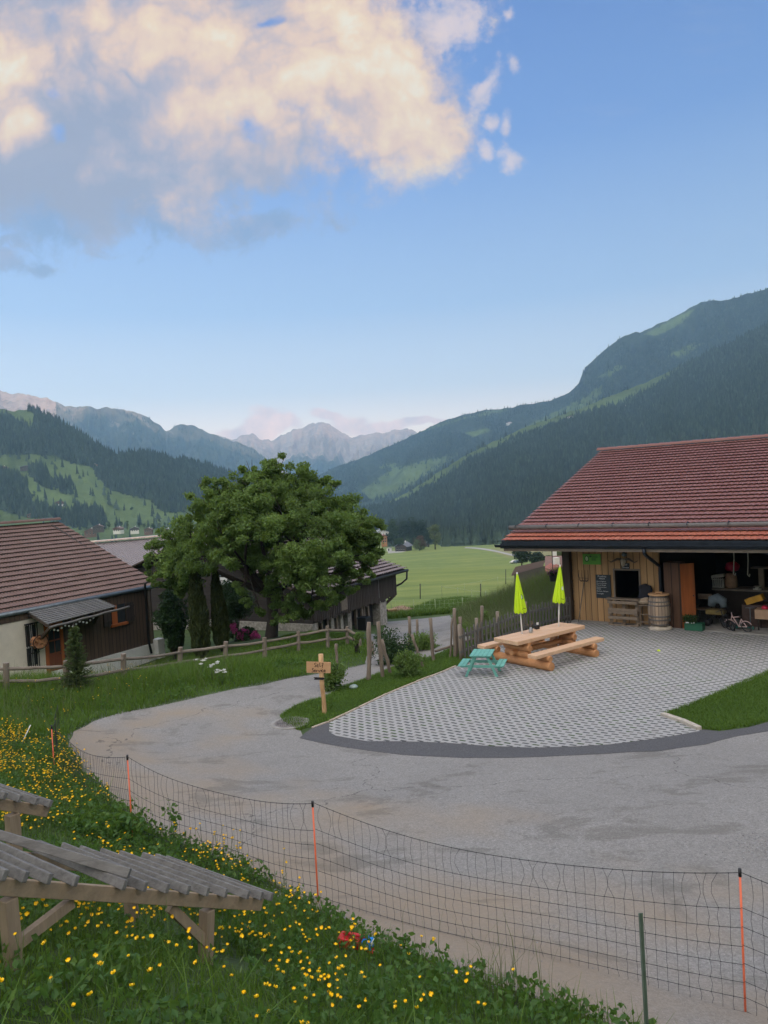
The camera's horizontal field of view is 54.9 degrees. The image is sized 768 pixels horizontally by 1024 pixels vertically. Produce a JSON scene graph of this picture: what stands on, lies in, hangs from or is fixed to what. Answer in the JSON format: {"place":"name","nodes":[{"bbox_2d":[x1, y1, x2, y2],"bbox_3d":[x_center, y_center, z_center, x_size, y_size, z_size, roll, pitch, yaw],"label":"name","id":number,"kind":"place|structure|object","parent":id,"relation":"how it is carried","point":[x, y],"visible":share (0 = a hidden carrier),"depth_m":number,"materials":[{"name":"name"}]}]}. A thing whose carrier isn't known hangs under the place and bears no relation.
{"place":"outdoors","nodes":[
{"label":"outdoors","id":0,"kind":"place"},
{"bbox_2d":[0,391,286,477],"bbox_3d":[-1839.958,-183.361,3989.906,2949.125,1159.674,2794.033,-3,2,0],"label":"mountains","id":1,"kind":"structure","parent":0,"point":[19,401],"depth_m":4089.80,"materials":[{"name":"stone"}]},
{"bbox_2d":[53,406,265,471],"bbox_3d":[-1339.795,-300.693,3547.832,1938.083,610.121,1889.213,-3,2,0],"label":"forest","id":2,"kind":"object","parent":1,"relation":"on","point":[102,432],"visible":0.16,"depth_m":3962.43,"materials":[{"name":"green plant"}]},
{"bbox_2d":[0,409,288,543],"bbox_3d":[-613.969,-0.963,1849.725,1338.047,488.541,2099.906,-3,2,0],"label":"hills","id":3,"kind":"structure","parent":0,"point":[85,483],"depth_m":1115.72,"materials":[{"name":"green plant"}]},
{"bbox_2d":[0,402,357,542],"bbox_3d":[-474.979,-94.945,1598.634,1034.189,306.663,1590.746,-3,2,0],"label":"forest","id":4,"kind":"object","parent":3,"relation":"on","point":[163,477],"visible":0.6,"depth_m":1269.85,"materials":[{"name":"green plant"}]},
{"bbox_2d":[0,629,366,737],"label":"grass","id":5,"kind":"structure","parent":0,"point":[260,669],"depth_m":18.05,"materials":[{"name":"green plant"}]},
{"bbox_2d":[218,422,416,474],"bbox_3d":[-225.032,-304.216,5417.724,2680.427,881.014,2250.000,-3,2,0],"label":"mountains","id":6,"kind":"structure","parent":0,"point":[320,447],"depth_m":5973.03,"materials":[{"name":"stone"}]},
{"bbox_2d":[357,616,370,630],"bbox_3d":[-1.039,5.842,38.790,0.560,0.700,0.600,-2,2,29],"label":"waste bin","id":7,"kind":"object","parent":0,"point":[362,621],"visible":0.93,"depth_m":38.56,"materials":[{"name":"black plastic"}]},
{"bbox_2d":[0,536,767,1023],"bbox_3d":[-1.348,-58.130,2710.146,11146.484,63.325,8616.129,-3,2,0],"label":"ground","id":8,"kind":"structure","parent":0,"point":[436,568],"depth_m":17.16,"materials":[{"name":"green plant"}]},
{"bbox_2d":[0,783,52,900],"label":"slatted rack","id":9,"kind":"object","parent":8,"relation":"on","point":[16,806],"visible":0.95,"depth_m":5.95,"materials":[{"name":"grey wood"}]},
{"bbox_2d":[58,623,96,692],"bbox_3d":[-7.378,3.540,17.717,0.863,1.774,0.815,-3,2,0],"label":"young spruce","id":10,"kind":"object","parent":8,"relation":"on","point":[77,666],"visible":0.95,"depth_m":17.64,"materials":[{"name":"green plant"}]},
{"bbox_2d":[65,957,93,1023],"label":"buttercup","id":11,"kind":"object","parent":8,"relation":"on","point":[68,959],"visible":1,"depth_m":3.18,"materials":[{"name":"green plant"}]},
{"bbox_2d":[0,517,165,677],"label":"old barn","id":12,"kind":"structure","parent":8,"relation":"on","point":[56,576],"depth_m":27.66,"materials":[{"name":"brown tile"}]},
{"bbox_2d":[24,622,39,665],"bbox_3d":[-11.787,4.475,24.779,0.130,1.530,0.492,-2,2,29],"label":"window","id":13,"kind":"structure","parent":12,"relation":"in","point":[30,630],"depth_m":24.73,"materials":[{"name":"black glass"}]},
{"bbox_2d":[30,635,48,648],"bbox_3d":[-11.594,4.362,24.845,0.233,0.485,0.592,-2,2,29],"label":"wreath","id":14,"kind":"object","parent":12,"relation":"hanging from","point":[36,642],"visible":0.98,"depth_m":24.75,"materials":[{"name":"brown wood"}]},
{"bbox_2d":[43,621,64,674],"bbox_3d":[-11.334,4.828,25.530,0.179,2.050,0.706,-2,2,29],"label":"door","id":15,"kind":"structure","parent":12,"relation":"in","point":[54,651],"depth_m":25.55,"materials":[{"name":"orange wood"}]},
{"bbox_2d":[103,602,134,627],"bbox_3d":[-10.043,3.905,28.017,0.140,0.795,1.471,-2,2,29],"label":"window","id":16,"kind":"structure","parent":12,"relation":"in","point":[113,619],"depth_m":28.06,"materials":[{"name":"black glass"}]},
{"bbox_2d":[84,527,96,537],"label":"chalet","id":17,"kind":"object","parent":8,"relation":"on","point":[88,533],"visible":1,"depth_m":755.67,"materials":[{"name":"white"}]},
{"bbox_2d":[85,953,103,1023],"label":"buttercup","id":18,"kind":"object","parent":8,"relation":"on","point":[95,955],"visible":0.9,"depth_m":3.30,"materials":[{"name":"green plant"}]},
{"bbox_2d":[63,797,156,846],"bbox_3d":[-3.239,3.561,8.320,1.351,0.333,1.214,-4,2,-28],"label":"leafy weed","id":19,"kind":"object","parent":8,"relation":"on","point":[126,817],"visible":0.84,"depth_m":8.34,"materials":[{"name":"green plant"}]},
{"bbox_2d":[0,644,248,732],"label":"seeding grass","id":20,"kind":"structure","parent":8,"relation":"on","point":[30,708],"depth_m":17.35,"materials":[{"name":"green plant"}]},
{"bbox_2d":[0,830,273,970],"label":"slatted rack","id":21,"kind":"object","parent":8,"relation":"on","point":[128,878],"visible":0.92,"depth_m":4.66,"materials":[{"name":"grey wood"}]},
{"bbox_2d":[91,532,193,565],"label":"storage barn","id":22,"kind":"structure","parent":8,"relation":"on","point":[131,552],"depth_m":47.68,"materials":[{"name":"metal"}]},
{"bbox_2d":[0,658,321,925],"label":"buttercups","id":23,"kind":"object","parent":8,"relation":"on","point":[2,754],"visible":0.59,"depth_m":9.55,"materials":[{"name":"yellow plant"}]},
{"bbox_2d":[151,588,189,659],"bbox_3d":[-8.124,4.245,28.157,1.597,2.926,1.537,-3,2,17],"label":"garden shrub","id":24,"kind":"object","parent":8,"relation":"on","point":[171,619],"visible":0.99,"depth_m":27.88,"materials":[{"name":"green plant"}]},
{"bbox_2d":[158,800,185,846],"bbox_3d":[-2.505,3.595,8.518,0.272,0.512,0.321,-2,2,40],"label":"leafy weed","id":25,"kind":"object","parent":8,"relation":"on","point":[173,817],"visible":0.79,"depth_m":8.53,"materials":[{"name":"green plant"}]},
{"bbox_2d":[167,586,184,655],"bbox_3d":[-8.406,4.220,29.651,0.790,3.295,0.756,-3,2,0],"label":"columnar juniper","id":26,"kind":"object","parent":8,"relation":"on","point":[181,642],"visible":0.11,"depth_m":29.54,"materials":[{"name":"green plant"}]},
{"bbox_2d":[0,626,361,690],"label":"rail fence","id":27,"kind":"object","parent":8,"relation":"on","point":[6,668],"visible":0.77,"depth_m":21.48,"materials":[{"name":"brown wood"}]},
{"bbox_2d":[188,556,210,657],"bbox_3d":[-6.531,3.381,25.951,0.826,3.805,0.795,-3,2,0],"label":"columnar juniper","id":28,"kind":"object","parent":8,"relation":"on","point":[199,625],"visible":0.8,"depth_m":25.75,"materials":[{"name":"green plant"}]},
{"bbox_2d":[210,571,229,651],"bbox_3d":[-5.917,3.541,26.502,0.667,3.169,0.703,-3,2,18],"label":"columnar juniper","id":29,"kind":"object","parent":8,"relation":"on","point":[220,626],"visible":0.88,"depth_m":26.33,"materials":[{"name":"green plant"}]},
{"bbox_2d":[209,579,258,640],"bbox_3d":[-6.456,4.122,31.123,2.142,2.787,1.803,-2,2,41],"label":"garden shrub","id":30,"kind":"object","parent":8,"relation":"on","point":[235,609],"visible":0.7,"depth_m":30.78,"materials":[{"name":"green plant"}]},
{"bbox_2d":[229,623,260,641],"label":"rhododendron","id":31,"kind":"object","parent":8,"relation":"on","point":[246,633],"visible":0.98,"depth_m":30.53,"materials":[{"name":"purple plant"}]},
{"bbox_2d":[142,452,387,638],"bbox_3d":[-4.393,1.432,27.057,9.248,7.253,6.740,-3,2,0],"label":"broadleaf tree","id":32,"kind":"object","parent":8,"relation":"on","point":[266,507],"visible":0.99,"depth_m":26.00,"materials":[{"name":"green plant"}]},
{"bbox_2d":[132,538,408,631],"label":"timber barn","id":33,"kind":"structure","parent":8,"relation":"on","point":[372,597],"depth_m":38.55,"materials":[{"name":"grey wood"}]},
{"bbox_2d":[306,654,330,713],"bbox_3d":[-1.340,3.682,15.511,0.518,1.406,0.116,-3,2,0],"label":"wooden sign","id":34,"kind":"object","parent":8,"relation":"on","point":[321,667],"visible":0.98,"depth_m":15.45,"materials":[{"name":"brown paint"}]},
{"bbox_2d":[323,658,347,691],"bbox_3d":[-1.190,3.856,17.537,0.700,0.821,0.782,-3,2,0],"label":"garden shrub","id":35,"kind":"object","parent":8,"relation":"on","point":[336,675],"visible":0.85,"depth_m":17.39,"materials":[{"name":"green plant"}]},
{"bbox_2d":[0,726,676,1023],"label":"grass","id":36,"kind":"structure","parent":8,"relation":"on","point":[250,984],"depth_m":4.75,"materials":[{"name":"green plant"}]},
{"bbox_2d":[337,931,375,954],"bbox_3d":[-0.222,3.509,6.014,0.305,0.166,0.126,-3,2,21],"label":"toy truck","id":37,"kind":"object","parent":8,"relation":"on","point":[342,934],"visible":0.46,"depth_m":6.00,"materials":[{"name":"red plastic"}]},
{"bbox_2d":[352,631,364,653],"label":"garden shrub","id":38,"kind":"object","parent":8,"relation":"on","point":[358,635],"visible":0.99,"depth_m":22.57,"materials":[{"name":"green plant"}]},
{"bbox_2d":[366,622,371,679],"bbox_3d":[-0.378,3.557,18.362,0.206,1.660,0.140,-3,2,0],"label":"wooden stake","id":39,"kind":"object","parent":8,"relation":"on","point":[369,648],"visible":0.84,"depth_m":18.31,"materials":[{"name":"wood"}]},
{"bbox_2d":[376,621,384,676],"bbox_3d":[-0.085,3.562,18.581,0.131,1.622,0.121,-3,2,0],"label":"wooden stake","id":40,"kind":"object","parent":8,"relation":"on","point":[380,653],"visible":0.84,"depth_m":18.54,"materials":[{"name":"wood"}]},
{"bbox_2d":[311,665,455,727],"bbox_3d":[0.198,4.149,16.848,0.131,0.153,5.568,-2,2,36],"label":"edging","id":41,"kind":"object","parent":8,"relation":"on","point":[349,711],"visible":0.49,"depth_m":16.38,"materials":[{"name":"beige concrete"}]},
{"bbox_2d":[381,639,391,672],"bbox_3d":[0.086,3.828,19.085,0.324,1.128,0.115,-3,2,0],"label":"wooden stake","id":42,"kind":"object","parent":8,"relation":"on","point":[386,656],"visible":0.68,"depth_m":19.05,"materials":[{"name":"wood"}]},
{"bbox_2d":[371,626,415,665],"bbox_3d":[0.236,3.744,20.740,1.354,1.118,1.276,-3,2,0],"label":"garden shrub","id":43,"kind":"object","parent":8,"relation":"on","point":[393,647],"visible":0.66,"depth_m":20.60,"materials":[{"name":"green plant"}]},
{"bbox_2d":[387,519,399,535],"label":"tree","id":44,"kind":"object","parent":8,"relation":"on","point":[392,526],"visible":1,"depth_m":569.09,"materials":[{"name":"green plant"}]},
{"bbox_2d":[397,520,409,540],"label":"tree","id":45,"kind":"object","parent":8,"relation":"on","point":[404,528],"visible":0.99,"depth_m":569.44,"materials":[{"name":"green plant"}]},
{"bbox_2d":[394,541,412,550],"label":"farmhouse","id":46,"kind":"object","parent":8,"relation":"on","point":[406,546],"visible":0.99,"depth_m":515.45,"materials":[{"name":"white"}]},
{"bbox_2d":[50,705,767,1015],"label":"net fence","id":47,"kind":"object","parent":8,"relation":"on","point":[312,803],"visible":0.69,"depth_m":6.48,"materials":[{"name":"grey plastic"}]},
{"bbox_2d":[391,646,426,677],"bbox_3d":[0.551,3.754,18.386,0.904,0.809,0.781,-2,2,32],"label":"garden shrub","id":48,"kind":"object","parent":8,"relation":"on","point":[404,664],"visible":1,"depth_m":18.25,"materials":[{"name":"green plant"}]},
{"bbox_2d":[407,517,423,542],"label":"tree","id":49,"kind":"object","parent":8,"relation":"on","point":[413,533],"visible":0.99,"depth_m":568.19,"materials":[{"name":"green plant"}]},
{"bbox_2d":[417,519,428,535],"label":"tree","id":50,"kind":"object","parent":8,"relation":"on","point":[424,531],"visible":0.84,"depth_m":569.84,"materials":[{"name":"green plant"}]},
{"bbox_2d":[405,630,441,650],"bbox_3d":[1.085,3.843,22.079,1.021,0.651,1.020,-2,2,37],"label":"garden shrub","id":51,"kind":"object","parent":8,"relation":"on","point":[423,643],"visible":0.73,"depth_m":21.96,"materials":[{"name":"green plant"}]},
{"bbox_2d":[428,618,434,660],"bbox_3d":[1.324,3.604,20.258,0.137,1.420,0.125,-3,2,0],"label":"wooden stake","id":52,"kind":"object","parent":8,"relation":"on","point":[431,639],"visible":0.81,"depth_m":20.21,"materials":[{"name":"wood"}]},
{"bbox_2d":[427,524,441,548],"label":"tree","id":53,"kind":"object","parent":8,"relation":"on","point":[434,528],"visible":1,"depth_m":512.69,"materials":[{"name":"green plant"}]},
{"bbox_2d":[387,593,492,618],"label":"grass","id":54,"kind":"structure","parent":8,"relation":"on","point":[428,609],"depth_m":49.59,"materials":[{"name":"green plant"}]},
{"bbox_2d":[386,520,521,546],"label":"forest","id":55,"kind":"object","parent":8,"relation":"on","point":[468,535],"visible":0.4,"depth_m":572.87,"materials":[{"name":"green plant"}]},
{"bbox_2d":[453,608,456,656],"bbox_3d":[1.937,3.405,20.228,0.161,1.555,0.123,-3,2,21],"label":"wooden stake","id":56,"kind":"object","parent":8,"relation":"on","point":[454,635],"visible":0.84,"depth_m":20.18,"materials":[{"name":"brown wood"}]},
{"bbox_2d":[479,606,483,641],"bbox_3d":[2.700,3.339,20.666,0.246,1.434,0.114,-3,2,0],"label":"wooden stake","id":57,"kind":"object","parent":8,"relation":"on","point":[481,612],"visible":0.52,"depth_m":20.62,"materials":[{"name":"wood"}]},
{"bbox_2d":[447,563,565,639],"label":"seeding grass","id":58,"kind":"structure","parent":8,"relation":"on","point":[470,620],"depth_m":28.77,"materials":[{"name":"green plant"}]},
{"bbox_2d":[457,597,570,658],"bbox_3d":[3.917,3.344,21.606,5.351,1.299,0.221,-5,3,-44],"label":"picket fence","id":59,"kind":"object","parent":8,"relation":"on","point":[477,629],"visible":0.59,"depth_m":21.15,"materials":[{"name":"brown wood"}]},
{"bbox_2d":[511,551,531,564],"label":"tree","id":60,"kind":"object","parent":8,"relation":"on","point":[522,556],"visible":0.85,"depth_m":149.51,"materials":[{"name":"green plant"}]},
{"bbox_2d":[512,560,544,582],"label":"timber lean to","id":61,"kind":"object","parent":8,"relation":"on","point":[521,570],"visible":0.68,"depth_m":74.50,"materials":[{"name":"wood"}]},
{"bbox_2d":[300,722,767,757],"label":"asphalt apron","id":62,"kind":"object","parent":8,"relation":"on","point":[321,734],"visible":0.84,"depth_m":12.75,"materials":[{"name":"grey asphalt"}]},
{"bbox_2d":[451,568,617,640],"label":"grass","id":63,"kind":"structure","parent":8,"relation":"on","point":[524,588],"depth_m":29.32,"materials":[{"name":"green plant"}]},
{"bbox_2d":[529,552,544,562],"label":"tree","id":64,"kind":"object","parent":8,"relation":"on","point":[537,557],"visible":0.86,"depth_m":154.78,"materials":[{"name":"green plant"}]},
{"bbox_2d":[545,557,559,570],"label":"house","id":65,"kind":"structure","parent":8,"relation":"on","point":[556,561],"depth_m":95.19,"materials":[{"name":"white paint"}]},
{"bbox_2d":[545,551,561,565],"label":"house","id":66,"kind":"structure","parent":8,"relation":"on","point":[548,559],"depth_m":119.97,"materials":[{"name":"pink"}]},
{"bbox_2d":[494,434,767,635],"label":"farm shed","id":67,"kind":"structure","parent":8,"relation":"on","point":[650,510],"depth_m":23.29,"materials":[{"name":"red tile"}]},
{"bbox_2d":[547,551,557,581],"bbox_3d":[5.386,1.729,23.667,0.383,0.977,0.381,-3,2,18],"label":"hanging pot","id":68,"kind":"object","parent":67,"relation":"hanging from","point":[552,573],"visible":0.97,"depth_m":23.61,"materials":[{"name":"black metal"}]},
{"bbox_2d":[583,554,600,564],"bbox_3d":[6.544,1.489,23.306,0.587,0.331,0.029,-2,2,38],"label":"green sign","id":69,"kind":"object","parent":67,"relation":"attached to","point":[593,559],"visible":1,"depth_m":23.29,"materials":[{"name":"green plastic"}]},
{"bbox_2d":[595,575,610,597],"bbox_3d":[6.860,2.329,23.125,0.480,0.731,0.024,-2,2,38],"label":"menu board","id":70,"kind":"object","parent":67,"relation":"attached to","point":[603,586],"visible":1,"depth_m":23.12,"materials":[{"name":"black"}]},
{"bbox_2d":[638,584,652,597],"bbox_3d":[7.848,2.428,22.257,0.505,0.520,0.189,-2,2,38],"label":"hanging jacket","id":71,"kind":"object","parent":67,"relation":"hanging from","point":[645,590],"visible":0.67,"depth_m":22.18,"materials":[{"name":"fabric"}]},
{"bbox_2d":[663,561,695,628],"bbox_3d":[8.718,2.426,21.722,0.788,1.930,0.520,-2,2,38],"label":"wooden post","id":72,"kind":"object","parent":67,"relation":"on","point":[679,582],"visible":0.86,"depth_m":21.52,"materials":[{"name":"orange wood"}]},
{"bbox_2d":[684,622,704,630],"bbox_3d":[8.930,3.285,21.259,0.494,0.210,0.338,-2,2,38],"label":"green crate","id":73,"kind":"object","parent":67,"relation":"on","point":[698,626],"visible":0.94,"depth_m":21.16,"materials":[{"name":"green plastic"}]},
{"bbox_2d":[696,593,711,619],"bbox_3d":[9.517,2.892,22.027,0.400,0.860,0.424,-2,2,38],"label":"school chair","id":74,"kind":"object","parent":67,"relation":"on","point":[702,596],"visible":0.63,"depth_m":22.17,"materials":[{"name":"wood"}]},
{"bbox_2d":[704,593,731,626],"bbox_3d":[9.690,2.838,21.530,0.720,0.979,0.500,-2,2,38],"label":"pushchair","id":75,"kind":"object","parent":67,"relation":"on","point":[715,599],"visible":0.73,"depth_m":21.37,"materials":[{"name":"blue fabric"}]},
{"bbox_2d":[717,609,734,630],"bbox_3d":[9.752,3.072,21.026,0.303,0.554,0.737,-4,2,-23],"label":"child bicycle","id":76,"kind":"object","parent":67,"relation":"on","point":[727,622],"visible":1,"depth_m":20.98,"materials":[{"name":"black metal"}]},
{"bbox_2d":[724,611,751,631],"bbox_3d":[9.953,3.073,20.792,0.308,0.546,0.749,-4,2,-19],"label":"child bicycle","id":77,"kind":"object","parent":67,"relation":"on","point":[749,623],"visible":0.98,"depth_m":20.77,"materials":[{"name":"pink metal"}]},
{"bbox_2d":[712,586,767,619],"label":"workbench","id":78,"kind":"object","parent":67,"relation":"on","point":[737,597],"visible":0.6,"depth_m":22.33,"materials":[{"name":"wood"}]},
{"bbox_2d":[712,578,724,587],"bbox_3d":[10.335,2.184,22.826,0.340,0.265,0.263,-2,2,38],"label":"slatted crate","id":79,"kind":"object","parent":78,"relation":"on","point":[716,583],"visible":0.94,"depth_m":22.74,"materials":[{"name":"grey wood"}]},
{"bbox_2d":[725,573,737,587],"bbox_3d":[10.599,2.088,22.581,0.380,0.440,0.380,-3,2,0],"label":"feed sack","id":80,"kind":"object","parent":78,"relation":"on","point":[731,581],"visible":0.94,"depth_m":22.45,"materials":[{"name":"fabric"}]},
{"bbox_2d":[725,562,739,571],"bbox_3d":[10.714,1.676,22.722,0.470,0.308,0.333,-3,2,0],"label":"red bag","id":81,"kind":"object","parent":80,"relation":"on","point":[729,566],"visible":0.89,"depth_m":22.61,"materials":[{"name":"plastic"}]},
{"bbox_2d":[751,566,767,588],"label":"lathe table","id":82,"kind":"object","parent":78,"relation":"on","point":[761,576],"visible":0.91,"depth_m":22.09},
{"bbox_2d":[742,602,767,626],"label":"chest","id":83,"kind":"object","parent":67,"relation":"on","point":[746,615],"visible":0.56,"depth_m":21.18,"materials":[{"name":"brown paint"}]},
{"bbox_2d":[745,593,764,604],"bbox_3d":[10.650,2.506,21.236,0.500,0.321,0.294,-2,2,38],"label":"yellow crate","id":84,"kind":"object","parent":83,"relation":"on","point":[755,599],"visible":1,"depth_m":21.12,"materials":[{"name":"yellow plastic"}]},
{"bbox_2d":[757,619,765,629],"bbox_3d":[10.738,3.136,20.706,0.500,0.335,0.380,-2,2,38],"label":"stand","id":85,"kind":"object","parent":67,"relation":"on","point":[760,623],"visible":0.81,"depth_m":20.70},
{"bbox_2d":[755,607,767,619],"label":"cardboard box","id":86,"kind":"object","parent":85,"relation":"on","point":[760,613],"visible":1,"depth_m":20.62,"materials":[{"name":"brown cardboard"}]},
{"bbox_2d":[638,913,648,1023],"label":"steel stake","id":87,"kind":"object","parent":8,"relation":"on","point":[643,965],"visible":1,"depth_m":4.65,"materials":[{"name":"metal"}]},
{"bbox_2d":[648,625,672,630],"bbox_3d":[8.072,3.405,21.624,0.659,0.270,0.557,-3,2,0],"label":"rock","id":88,"kind":"object","parent":8,"relation":"on","point":[660,628],"visible":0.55,"depth_m":21.43,"materials":[{"name":"stone"}]},
{"bbox_2d":[648,591,670,625],"bbox_3d":[8.038,2.810,21.599,0.640,0.970,0.640,-3,2,0],"label":"wine barrel","id":89,"kind":"object","parent":88,"relation":"on","point":[659,609],"visible":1,"depth_m":21.36,"materials":[{"name":"wood"}]},
{"bbox_2d":[660,712,701,729],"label":"kerb","id":90,"kind":"structure","parent":8,"relation":"on","point":[683,721],"depth_m":13.65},
{"bbox_2d":[662,668,767,730],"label":"grass","id":91,"kind":"structure","parent":8,"relation":"on","point":[748,703],"depth_m":14.34,"materials":[{"name":"green plant"}]},
{"bbox_2d":[0,0,767,440],"label":"sky","id":92,"kind":"structure","parent":0,"point":[231,219],"materials":[{"name":"blue"}]},
{"bbox_2d":[69,615,767,1023],"bbox_3d":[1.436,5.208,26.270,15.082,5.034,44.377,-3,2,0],"label":"road","id":93,"kind":"structure","parent":0,"point":[233,743],"depth_m":8.80,"materials":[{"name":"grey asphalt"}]},
{"bbox_2d":[270,716,307,728],"bbox_3d":[-1.898,4.256,14.968,0.800,0.026,0.800,-3,2,0],"label":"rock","id":94,"kind":"object","parent":93,"relation":"on","point":[281,724],"visible":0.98,"depth_m":14.89,"materials":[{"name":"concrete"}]},
{"bbox_2d":[280,636,473,730],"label":"grass","id":95,"kind":"structure","parent":93,"relation":"on","point":[446,661],"depth_m":16.97,"materials":[{"name":"green plant"}]},
{"bbox_2d":[391,887,584,1021],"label":"seeding grass","id":96,"kind":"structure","parent":93,"relation":"on","point":[513,959],"depth_m":5.20,"materials":[{"name":"green plant"}]},
{"bbox_2d":[319,288,767,507],"bbox_3d":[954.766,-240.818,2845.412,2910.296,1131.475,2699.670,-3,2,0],"label":"mountains","id":97,"kind":"structure","parent":0,"point":[689,327],"depth_m":2563.36,"materials":[{"name":"green plant"}]},
{"bbox_2d":[308,288,767,501],"bbox_3d":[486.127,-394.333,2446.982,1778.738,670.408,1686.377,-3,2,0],"label":"forest","id":98,"kind":"object","parent":97,"relation":"on","point":[404,456],"visible":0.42,"depth_m":2515.83,"materials":[{"name":"green plant"}]},
{"bbox_2d":[329,621,767,747],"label":"yard paving","id":99,"kind":"structure","parent":0,"point":[628,684],"depth_m":15.87,"materials":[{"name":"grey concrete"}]},
{"bbox_2d":[458,649,506,676],"bbox_3d":[2.384,3.653,17.848,1.090,0.538,0.720,-3,2,16],"label":"picnic table","id":100,"kind":"object","parent":99,"relation":"on","point":[487,654],"visible":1,"depth_m":17.68,"materials":[{"name":"teal paint"}]},
{"bbox_2d":[514,572,526,633],"bbox_3d":[3.493,2.644,18.870,0.328,2.238,0.328,-3,2,0],"label":"closed parasol","id":101,"kind":"object","parent":99,"relation":"on","point":[519,605],"visible":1,"depth_m":18.79,"materials":[{"name":"yellow fabric"}]},
{"bbox_2d":[477,622,603,670],"bbox_3d":[4.044,3.427,19.074,2.600,0.702,2.160,-5,2,-37],"label":"log picnic table","id":102,"kind":"object","parent":99,"relation":"on","point":[519,647],"visible":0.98,"depth_m":18.72,"materials":[{"name":"brown wood"}]},
{"bbox_2d":[552,565,564,645],"bbox_3d":[4.624,2.534,19.503,0.325,2.289,0.328,-3,2,0],"label":"closed parasol","id":103,"kind":"object","parent":99,"relation":"on","point":[559,596],"visible":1,"depth_m":19.43,"materials":[{"name":"yellow fabric"}]},
{"bbox_2d":[605,597,640,626],"bbox_3d":[7.259,3.042,22.373,1.020,0.868,0.260,-2,2,38],"label":"pallet","id":104,"kind":"object","parent":99,"relation":"on","point":[623,611],"visible":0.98,"depth_m":22.33,"materials":[{"name":"brown wood"}]},
{"bbox_2d":[638,604,649,626],"bbox_3d":[7.820,3.110,22.094,0.320,0.705,0.280,-2,2,38],"label":"step stool","id":105,"kind":"object","parent":99,"relation":"on","point":[642,614],"visible":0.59,"depth_m":22.07,"materials":[{"name":"brown wood"}]},
{"bbox_2d":[391,326,767,502],"bbox_3d":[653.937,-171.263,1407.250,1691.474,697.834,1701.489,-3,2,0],"label":"hills","id":106,"kind":"structure","parent":0,"point":[615,398],"depth_m":1650.83,"materials":[{"name":"green plant"}]},
{"bbox_2d":[355,321,767,531],"bbox_3d":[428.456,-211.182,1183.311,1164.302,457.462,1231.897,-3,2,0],"label":"forest","id":107,"kind":"object","parent":106,"relation":"on","point":[524,477],"visible":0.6,"depth_m":1240.10,"materials":[{"name":"green plant"}]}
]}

